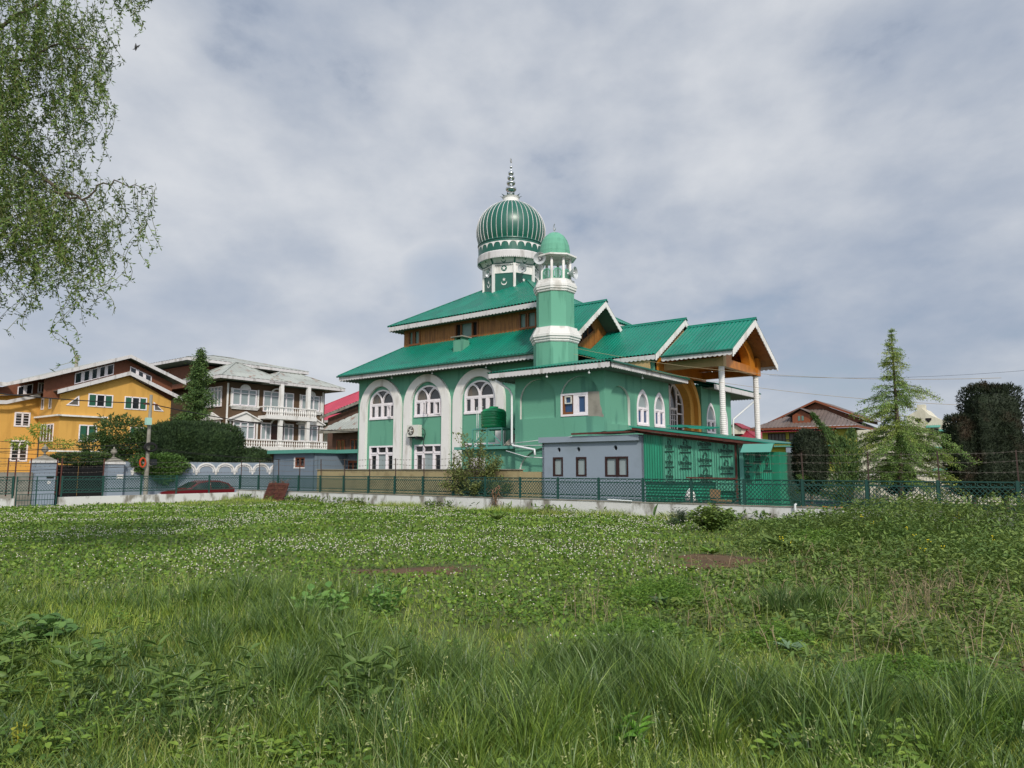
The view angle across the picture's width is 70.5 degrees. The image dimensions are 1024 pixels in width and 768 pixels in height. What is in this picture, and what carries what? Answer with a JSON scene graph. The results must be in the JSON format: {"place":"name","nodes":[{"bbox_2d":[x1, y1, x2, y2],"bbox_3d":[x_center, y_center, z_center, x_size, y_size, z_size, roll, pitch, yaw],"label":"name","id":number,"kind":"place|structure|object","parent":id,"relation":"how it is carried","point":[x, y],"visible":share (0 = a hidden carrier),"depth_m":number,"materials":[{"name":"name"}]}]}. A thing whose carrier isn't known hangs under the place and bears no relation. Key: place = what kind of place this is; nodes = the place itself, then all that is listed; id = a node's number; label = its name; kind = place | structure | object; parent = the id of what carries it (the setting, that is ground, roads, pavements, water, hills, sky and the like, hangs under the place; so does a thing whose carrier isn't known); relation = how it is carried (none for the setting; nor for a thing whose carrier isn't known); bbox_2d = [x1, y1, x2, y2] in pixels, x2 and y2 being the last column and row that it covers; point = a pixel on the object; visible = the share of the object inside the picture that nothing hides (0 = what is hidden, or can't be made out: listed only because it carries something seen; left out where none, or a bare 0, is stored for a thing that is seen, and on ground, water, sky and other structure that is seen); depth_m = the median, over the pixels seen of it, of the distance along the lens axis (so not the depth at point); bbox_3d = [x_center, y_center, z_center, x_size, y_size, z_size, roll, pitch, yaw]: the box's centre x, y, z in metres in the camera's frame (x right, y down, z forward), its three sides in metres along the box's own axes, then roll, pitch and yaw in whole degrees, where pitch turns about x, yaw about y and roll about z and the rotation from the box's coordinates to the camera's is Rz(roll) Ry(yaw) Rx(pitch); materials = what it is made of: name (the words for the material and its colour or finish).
{"place":"outdoors","nodes":[
{"label":"outdoors","id":0,"kind":"place"},
{"bbox_2d":[0,499,1023,767],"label":"field","id":1,"kind":"structure","parent":0,"point":[512,604],"depth_m":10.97,"materials":[{"name":"green plant"}]},
{"bbox_2d":[0,611,42,687],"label":"nettle","id":2,"kind":"object","parent":1,"relation":"on","point":[13,645],"visible":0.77,"depth_m":5.68,"materials":[{"name":"green plant"}]},
{"bbox_2d":[0,633,44,721],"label":"nettle","id":3,"kind":"object","parent":1,"relation":"on","point":[3,658],"visible":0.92,"depth_m":4.91,"materials":[{"name":"green plant"}]},
{"bbox_2d":[0,612,83,651],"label":"mallow","id":4,"kind":"object","parent":1,"relation":"on","point":[68,624],"visible":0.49,"depth_m":6.76,"materials":[{"name":"green plant"}]},
{"bbox_2d":[0,0,161,371],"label":"curly willow","id":5,"kind":"object","parent":1,"relation":"on","point":[14,97],"visible":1,"depth_m":11.50,"materials":[{"name":"green plant"}]},
{"bbox_2d":[66,639,127,668],"bbox_3d":[-3.470,2.287,6.051,0.514,0.264,0.358,-5,-9,39],"label":"mallow","id":6,"kind":"object","parent":1,"relation":"on","point":[98,646],"visible":0.23,"depth_m":6.05,"materials":[{"name":"green plant"}]},
{"bbox_2d":[49,625,170,714],"bbox_3d":[-2.911,2.053,5.157,0.598,0.541,0.761,-3,-8,26],"label":"nettle","id":7,"kind":"object","parent":1,"relation":"on","point":[76,676],"visible":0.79,"depth_m":5.14,"materials":[{"name":"green plant"}]},
{"bbox_2d":[0,458,239,507],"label":"railing fence","id":8,"kind":"object","parent":1,"relation":"on","point":[124,499],"visible":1,"depth_m":36.68,"materials":[{"name":"green paint"}]},
{"bbox_2d":[15,476,57,505],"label":"railing gate","id":9,"kind":"structure","parent":8,"relation":"attached to","point":[36,490],"depth_m":33.56,"materials":[{"name":"metal"}]},
{"bbox_2d":[140,640,265,737],"bbox_3d":[-2.023,2.003,4.772,0.787,0.601,0.454,3,-7,-23],"label":"nettle","id":10,"kind":"object","parent":1,"relation":"on","point":[194,675],"visible":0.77,"depth_m":4.77,"materials":[{"name":"green plant"}]},
{"bbox_2d":[263,480,289,501],"bbox_3d":[-12.577,5.652,38.701,1.918,1.222,0.559,-5,-9,38],"label":"rusty grille","id":11,"kind":"object","parent":1,"relation":"on","point":[278,491],"visible":0.96,"depth_m":38.61,"materials":[{"name":"metal"}]},
{"bbox_2d":[290,581,349,618],"bbox_3d":[-2.144,2.512,8.355,0.740,0.413,0.730,-4,-8,31],"label":"mallow","id":12,"kind":"object","parent":1,"relation":"on","point":[333,595],"visible":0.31,"depth_m":8.32,"materials":[{"name":"green plant"}]},
{"bbox_2d":[322,631,412,730],"bbox_3d":[-0.997,2.019,4.859,0.644,0.574,0.698,0,-7,0],"label":"nettle","id":13,"kind":"object","parent":1,"relation":"on","point":[389,668],"visible":0.77,"depth_m":4.90,"materials":[{"name":"green plant"}]},
{"bbox_2d":[362,579,406,615],"bbox_3d":[-1.519,2.551,8.675,0.551,0.446,0.619,0,-7,0],"label":"mustard plant","id":14,"kind":"object","parent":1,"relation":"on","point":[388,604],"visible":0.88,"depth_m":8.60,"materials":[{"name":"green plant"}]},
{"bbox_2d":[339,567,473,576],"bbox_3d":[-1.591,3.182,12.312,3.022,0.065,1.225,0,-7,0],"label":"soil patch","id":15,"kind":"object","parent":1,"relation":"on","point":[417,569],"visible":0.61,"depth_m":12.27,"materials":[{"name":"brown soil"}]},
{"bbox_2d":[0,558,1023,767],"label":"herbs","id":16,"kind":"object","parent":1,"relation":"on","point":[13,749],"visible":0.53,"depth_m":4.55,"materials":[{"name":"green plant"}]},
{"bbox_2d":[0,547,1023,767],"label":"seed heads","id":17,"kind":"object","parent":1,"relation":"on","point":[232,701],"visible":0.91,"depth_m":4.15,"materials":[{"name":"plant"}]},
{"bbox_2d":[234,493,859,521],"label":"weeds","id":18,"kind":"object","parent":1,"relation":"on","point":[298,498],"visible":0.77,"depth_m":31.50,"materials":[{"name":"green plant"}]},
{"bbox_2d":[219,495,877,528],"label":"grass","id":19,"kind":"structure","parent":1,"relation":"on","point":[504,508],"depth_m":28.41,"materials":[{"name":"green plant"}]},
{"bbox_2d":[236,450,1023,532],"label":"railing fence","id":20,"kind":"object","parent":1,"relation":"on","point":[639,506],"visible":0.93,"depth_m":26.52,"materials":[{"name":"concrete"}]},
{"bbox_2d":[605,712,655,750],"bbox_3d":[0.714,2.127,4.366,0.281,0.254,0.303,-4,-8,28],"label":"seedling","id":21,"kind":"object","parent":1,"relation":"on","point":[636,728],"visible":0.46,"depth_m":4.37,"materials":[{"name":"green plant"}]},
{"bbox_2d":[344,553,1023,671],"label":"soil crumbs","id":22,"kind":"object","parent":1,"relation":"on","point":[707,567],"visible":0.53,"depth_m":12.57,"materials":[{"name":"brown soil"}]},
{"bbox_2d":[685,501,742,531],"bbox_3d":[5.640,3.752,20.332,1.516,0.890,1.620,0,-7,0],"label":"dock shrub","id":23,"kind":"object","parent":1,"relation":"on","point":[711,519],"visible":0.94,"depth_m":20.06,"materials":[{"name":"green plant"}]},
{"bbox_2d":[678,554,769,564],"bbox_3d":[4.024,3.337,13.872,1.852,0.096,1.618,5,-8,-37],"label":"soil patch","id":24,"kind":"object","parent":1,"relation":"on","point":[724,559],"visible":0.67,"depth_m":13.64,"materials":[{"name":"brown soil"}]},
{"bbox_2d":[489,535,1023,684],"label":"dry stalks","id":25,"kind":"object","parent":1,"relation":"on","point":[926,593],"visible":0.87,"depth_m":8.39,"materials":[{"name":"beige plant"}]},
{"bbox_2d":[535,525,1023,763],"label":"feathery herbs","id":26,"kind":"object","parent":1,"relation":"on","point":[664,587],"visible":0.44,"depth_m":7.16,"materials":[{"name":"green plant"}]},
{"bbox_2d":[761,533,807,549],"bbox_3d":[5.666,3.310,15.132,0.941,0.340,0.924,0,-7,0],"label":"rosette plant","id":27,"kind":"object","parent":1,"relation":"on","point":[771,539],"visible":0.45,"depth_m":15.02,"materials":[{"name":"green plant"}]},
{"bbox_2d":[772,636,805,652],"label":"rosette plant","id":28,"kind":"object","parent":1,"relation":"on","point":[786,646],"visible":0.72,"depth_m":6.77,"materials":[{"name":"green plant"}]},
{"bbox_2d":[0,0,1023,431],"label":"sky","id":29,"kind":"structure","parent":0,"point":[835,175],"materials":[{"name":"grey"}]},
{"bbox_2d":[310,491,888,504],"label":"courtyard","id":30,"kind":"structure","parent":0,"point":[859,496],"depth_m":36.64,"materials":[{"name":"grey concrete"}]},
{"bbox_2d":[316,469,541,497],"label":"yard wall","id":31,"kind":"structure","parent":30,"relation":"on","point":[432,473],"depth_m":34.95,"materials":[{"name":"concrete"}]},
{"bbox_2d":[438,424,511,506],"bbox_3d":[-1.408,3.593,31.209,3.443,3.728,2.090,-3,-8,27],"label":"bush","id":32,"kind":"object","parent":30,"relation":"on","point":[489,471],"visible":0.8,"depth_m":31.16,"materials":[{"name":"green plant"}]},
{"bbox_2d":[454,446,514,468],"bbox_3d":[-0.458,4.608,37.811,4.280,2.610,2.950,-5,-9,38],"label":"ground floor annex","id":33,"kind":"object","parent":30,"relation":"on","point":[507,458],"visible":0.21,"depth_m":36.46,"materials":[{"name":"green paint"}]},
{"bbox_2d":[472,412,514,446],"bbox_3d":[-0.930,2.272,38.361,2.060,2.158,1.260,-5,-9,38],"label":"tank stand","id":34,"kind":"object","parent":33,"relation":"on","point":[501,429],"visible":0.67,"depth_m":38.16,"materials":[{"name":"teal paint"}]},
{"bbox_2d":[481,406,506,427],"bbox_3d":[-0.975,1.768,38.446,1.394,1.160,1.377,-5,-9,38],"label":"water tank","id":35,"kind":"object","parent":34,"relation":"on","point":[493,416],"visible":0.96,"depth_m":37.88,"materials":[{"name":"green plastic"}]},
{"bbox_2d":[336,158,777,471],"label":"mosque","id":36,"kind":"structure","parent":30,"relation":"on","point":[509,338],"depth_m":41.81,"materials":[{"name":"green paint"}]},
{"bbox_2d":[369,445,392,468],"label":"tall window","id":37,"kind":"structure","parent":36,"relation":"in","point":[385,453],"depth_m":46.28,"materials":[{"name":"white wood"}]},
{"bbox_2d":[369,390,393,419],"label":"arched window","id":38,"kind":"structure","parent":36,"relation":"in","point":[381,403],"depth_m":46.61,"materials":[{"name":"white wood"}]},
{"bbox_2d":[408,329,419,345],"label":"timber window","id":39,"kind":"structure","parent":36,"relation":"in","point":[413,336],"depth_m":48.19,"materials":[{"name":"brown wood"}]},
{"bbox_2d":[407,425,425,447],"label":"air conditioner","id":40,"kind":"object","parent":36,"relation":"attached to","point":[414,431],"visible":1,"depth_m":43.79,"materials":[{"name":"white metal"}]},
{"bbox_2d":[414,385,440,417],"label":"arched window","id":41,"kind":"structure","parent":36,"relation":"in","point":[427,402],"depth_m":44.04,"materials":[{"name":"white wood"}]},
{"bbox_2d":[414,444,440,468],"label":"tall window","id":42,"kind":"structure","parent":36,"relation":"in","point":[432,452],"depth_m":43.72,"materials":[{"name":"white wood"}]},
{"bbox_2d":[454,320,477,339],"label":"timber window","id":43,"kind":"structure","parent":36,"relation":"in","point":[469,328],"depth_m":45.40,"materials":[{"name":"brown wood"}]},
{"bbox_2d":[464,380,494,413],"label":"arched window","id":44,"kind":"structure","parent":36,"relation":"in","point":[479,395],"depth_m":41.63,"materials":[{"name":"white wood"}]},
{"bbox_2d":[519,310,536,329],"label":"timber window","id":45,"kind":"structure","parent":36,"relation":"in","point":[527,320],"depth_m":42.46,"materials":[{"name":"brown wood"}]},
{"bbox_2d":[560,392,587,416],"bbox_3d":[2.897,0.951,33.405,1.480,1.060,0.150,-5,-9,38],"label":"white window","id":46,"kind":"structure","parent":36,"relation":"in","point":[572,404],"depth_m":33.33,"materials":[{"name":"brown wood"}]},
{"bbox_2d":[637,389,649,425],"bbox_3d":[6.332,1.150,35.257,0.150,1.780,1.210,-5,-9,38],"label":"lancet window","id":47,"kind":"structure","parent":36,"relation":"in","point":[642,401],"depth_m":35.28,"materials":[{"name":"white wood"}]},
{"bbox_2d":[654,392,665,427],"bbox_3d":[7.422,1.314,36.648,0.150,1.780,1.160,-5,-9,38],"label":"lancet window","id":48,"kind":"structure","parent":36,"relation":"in","point":[659,408],"depth_m":36.68,"materials":[{"name":"white wood"}]},
{"bbox_2d":[668,383,683,435],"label":"entrance window","id":49,"kind":"structure","parent":36,"relation":"in","point":[676,412],"depth_m":43.08,"materials":[{"name":"white wood"}]},
{"bbox_2d":[707,403,715,433],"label":"lancet window","id":50,"kind":"structure","parent":36,"relation":"in","point":[711,420],"depth_m":45.29,"materials":[{"name":"white wood"}]},
{"bbox_2d":[538,434,645,501],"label":"toilet block","id":51,"kind":"structure","parent":30,"relation":"on","point":[610,456],"depth_m":28.71,"materials":[{"name":"blue paint"}]},
{"bbox_2d":[553,457,562,475],"bbox_3d":[1.918,3.406,29.799,0.500,0.780,0.110,-5,-9,38],"label":"window frame","id":52,"kind":"structure","parent":51,"relation":"in","point":[557,461],"depth_m":29.82,"materials":[{"name":"brown wood"}]},
{"bbox_2d":[576,457,586,476],"bbox_3d":[2.810,3.324,29.108,0.500,0.780,0.110,-5,-9,38],"label":"window frame","id":53,"kind":"structure","parent":51,"relation":"in","point":[581,462],"depth_m":29.12,"materials":[{"name":"brown wood"}]},
{"bbox_2d":[605,456,628,476],"bbox_3d":[4.082,3.207,28.119,1.030,0.780,0.120,-5,-9,38],"label":"window frame","id":54,"kind":"structure","parent":51,"relation":"in","point":[616,466],"depth_m":28.08,"materials":[{"name":"brown wood"}]},
{"bbox_2d":[571,425,800,505],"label":"corrugated shed","id":55,"kind":"structure","parent":30,"relation":"on","point":[683,454],"depth_m":25.87,"materials":[{"name":"metal"}]},
{"bbox_2d":[805,473,1023,504],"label":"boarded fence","id":56,"kind":"object","parent":30,"relation":"on","point":[926,478],"visible":0.02,"depth_m":37.91,"materials":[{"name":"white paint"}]},
{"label":"garden ground","id":57,"kind":"structure","parent":0,"visible":0},
{"bbox_2d":[790,427,830,504],"bbox_3d":[10.349,2.974,25.137,1.275,2.984,1.291,0,-7,0],"label":"clipped tree","id":58,"kind":"object","parent":57,"relation":"on","point":[809,443],"visible":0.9,"depth_m":24.80,"materials":[{"name":"green plant"}]},
{"bbox_2d":[794,410,877,507],"bbox_3d":[11.137,2.746,25.125,2.844,3.655,1.564,-1,-7,9],"label":"leaning cypress","id":59,"kind":"object","parent":57,"relation":"on","point":[843,447],"visible":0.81,"depth_m":24.98,"materials":[{"name":"green plant"}]},
{"bbox_2d":[828,328,982,508],"bbox_3d":[13.713,1.248,25.329,4.941,6.460,4.466,3,-7,-25],"label":"cedar tree","id":60,"kind":"object","parent":57,"relation":"on","point":[910,439],"visible":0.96,"depth_m":24.86,"materials":[{"name":"green plant"}]},
{"bbox_2d":[806,482,1023,510],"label":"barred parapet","id":61,"kind":"structure","parent":57,"relation":"on","point":[894,498],"depth_m":27.31,"materials":[{"name":"white concrete"}]},
{"bbox_2d":[940,379,1023,508],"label":"clipped tree","id":62,"kind":"object","parent":57,"relation":"on","point":[987,420],"visible":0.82,"depth_m":24.09,"materials":[{"name":"green plant"}]},
{"label":"ground","id":63,"kind":"structure","parent":0,"visible":0},
{"bbox_2d":[0,472,32,507],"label":"street wall","id":64,"kind":"structure","parent":63,"relation":"on","point":[22,476],"depth_m":38.46,"materials":[{"name":"concrete"}]},
{"bbox_2d":[3,421,77,456],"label":"sapling tree","id":65,"kind":"object","parent":63,"relation":"on","point":[31,431],"visible":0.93,"depth_m":41.03,"materials":[{"name":"green plant"}]},
{"bbox_2d":[0,355,185,495],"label":"yellow house","id":66,"kind":"structure","parent":63,"relation":"on","point":[129,378],"depth_m":60.13,"materials":[{"name":"yellow paint"}]},
{"bbox_2d":[10,440,27,461],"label":"window","id":67,"kind":"structure","parent":66,"relation":"in","point":[24,454],"depth_m":59.57,"materials":[{"name":"white wood"}]},
{"bbox_2d":[14,412,30,426],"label":"window","id":68,"kind":"structure","parent":66,"relation":"in","point":[21,419],"depth_m":59.87,"materials":[{"name":"white wood"}]},
{"bbox_2d":[74,364,113,383],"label":"raked window","id":69,"kind":"structure","parent":66,"relation":"in","point":[83,376],"depth_m":60.68,"materials":[{"name":"white wood"}]},
{"bbox_2d":[88,393,112,407],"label":"window","id":70,"kind":"structure","parent":66,"relation":"in","point":[92,397],"depth_m":60.60,"materials":[{"name":"white wood"}]},
{"bbox_2d":[124,396,146,409],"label":"window","id":71,"kind":"structure","parent":66,"relation":"in","point":[133,406],"depth_m":62.84,"materials":[{"name":"white wood"}]},
{"bbox_2d":[73,412,147,464],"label":"garden tree","id":72,"kind":"object","parent":63,"relation":"on","point":[136,436],"visible":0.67,"depth_m":44.36,"materials":[{"name":"green plant"}]},
{"bbox_2d":[138,419,247,462],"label":"hedge","id":73,"kind":"object","parent":63,"relation":"on","point":[205,438],"visible":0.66,"depth_m":47.49,"materials":[{"name":"green plant"}]},
{"bbox_2d":[169,347,221,421],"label":"conifer tree","id":74,"kind":"object","parent":63,"relation":"on","point":[198,375],"visible":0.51,"depth_m":58.50,"materials":[{"name":"green plant"}]},
{"bbox_2d":[122,462,272,494],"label":"street wall","id":75,"kind":"structure","parent":63,"relation":"on","point":[223,468],"depth_m":47.11,"materials":[{"name":"grey paint"}]},
{"bbox_2d":[127,452,191,485],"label":"creeper","id":76,"kind":"object","parent":75,"relation":"attached to","point":[166,469],"visible":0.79,"depth_m":44.16,"materials":[{"name":"green plant"}]},
{"bbox_2d":[149,355,345,462],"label":"brown house","id":77,"kind":"structure","parent":63,"relation":"on","point":[252,391],"depth_m":69.66,"materials":[{"name":"paint"}]},
{"bbox_2d":[203,386,222,406],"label":"window","id":78,"kind":"structure","parent":77,"relation":"in","point":[218,390],"depth_m":67.15,"materials":[{"name":"white wood"}]},
{"bbox_2d":[233,421,254,438],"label":"window","id":79,"kind":"structure","parent":77,"relation":"in","point":[249,428],"depth_m":67.65,"materials":[{"name":"white wood"}]},
{"bbox_2d":[232,388,256,406],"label":"window","id":80,"kind":"structure","parent":77,"relation":"in","point":[241,397],"depth_m":67.71,"materials":[{"name":"white wood"}]},
{"bbox_2d":[260,422,270,439],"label":"window","id":81,"kind":"structure","parent":77,"relation":"in","point":[265,431],"depth_m":69.18,"materials":[{"name":"white wood"}]},
{"bbox_2d":[263,391,293,412],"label":"window","id":82,"kind":"structure","parent":77,"relation":"in","point":[269,399],"depth_m":70.31,"materials":[{"name":"white wood"}]},
{"bbox_2d":[299,425,317,440],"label":"window","id":83,"kind":"structure","parent":77,"relation":"in","point":[313,433],"depth_m":73.28,"materials":[{"name":"white wood"}]},
{"bbox_2d":[301,395,319,411],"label":"window","id":84,"kind":"structure","parent":77,"relation":"in","point":[315,400],"depth_m":73.73,"materials":[{"name":"white wood"}]},
{"bbox_2d":[232,446,272,462],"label":"hedge","id":85,"kind":"object","parent":63,"relation":"on","point":[251,454],"visible":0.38,"depth_m":50.44,"materials":[{"name":"green plant"}]},
{"bbox_2d":[318,400,358,449],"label":"brick house","id":86,"kind":"structure","parent":63,"relation":"on","point":[346,419],"depth_m":61.42,"materials":[{"name":"brown brick"}]},
{"bbox_2d":[323,391,358,447],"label":"red roofed house","id":87,"kind":"structure","parent":63,"relation":"on","point":[340,403],"depth_m":89.97,"materials":[{"name":"red metal"}]},
{"bbox_2d":[731,423,761,444],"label":"maroon roofed house","id":88,"kind":"structure","parent":63,"relation":"on","point":[741,430],"depth_m":109.16,"materials":[{"name":"brick"}]},
{"bbox_2d":[750,400,879,471],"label":"house","id":89,"kind":"structure","parent":63,"relation":"on","point":[785,427],"depth_m":85.59,"materials":[{"name":"paint"}]},
{"bbox_2d":[857,404,946,473],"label":"cream house","id":90,"kind":"structure","parent":63,"relation":"on","point":[935,423],"depth_m":61.32,"materials":[{"name":"beige paint"}]},
{"label":"road","id":91,"kind":"structure","parent":0,"visible":0},
{"bbox_2d":[29,444,56,506],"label":"gate pillar","id":92,"kind":"structure","parent":91,"relation":"on","point":[42,468],"depth_m":39.12,"materials":[{"name":"grey paint"}]},
{"bbox_2d":[54,465,102,505],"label":"metal gate","id":93,"kind":"structure","parent":92,"relation":"attached to","point":[75,470],"depth_m":41.04,"materials":[{"name":"metal"}]},
{"bbox_2d":[103,447,125,495],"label":"gate pillar","id":94,"kind":"structure","parent":91,"relation":"on","point":[119,471],"depth_m":41.97,"materials":[{"name":"grey paint"}]},
{"bbox_2d":[47,451,125,465],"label":"creeper","id":95,"kind":"object","parent":94,"relation":"attached to","point":[89,457],"visible":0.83,"depth_m":41.21,"materials":[{"name":"green plant"}]},
{"bbox_2d":[139,395,157,494],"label":"utility pole","id":96,"kind":"object","parent":91,"relation":"on","point":[148,421],"visible":0.99,"depth_m":42.51,"materials":[{"name":"concrete"}]},
{"bbox_2d":[155,405,357,431],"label":"overhead cable","id":97,"kind":"object","parent":96,"relation":"attached to","point":[251,422],"visible":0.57,"depth_m":49.01,"materials":[{"name":"black rubber"}]},
{"bbox_2d":[159,480,234,493],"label":"parked car","id":98,"kind":"object","parent":91,"relation":"on","point":[218,490],"visible":0.12,"depth_m":42.77,"materials":[{"name":"red paint"}]},
{"bbox_2d":[267,449,357,490],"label":"corner building","id":99,"kind":"structure","parent":91,"relation":"on","point":[302,456],"depth_m":48.94,"materials":[{"name":"blue stone"}]},
{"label":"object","id":100,"kind":"structure","parent":0,"visible":0},
{"bbox_2d":[0,500,927,664],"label":"clover","id":101,"kind":"object","parent":100,"relation":"on","point":[220,509],"depth_m":15.90,"materials":[{"name":"green plant"}]},
{"bbox_2d":[398,491,1023,679],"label":"weeds","id":102,"kind":"object","parent":100,"relation":"on","point":[956,547],"visible":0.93,"depth_m":11.62,"materials":[{"name":"green plant"}]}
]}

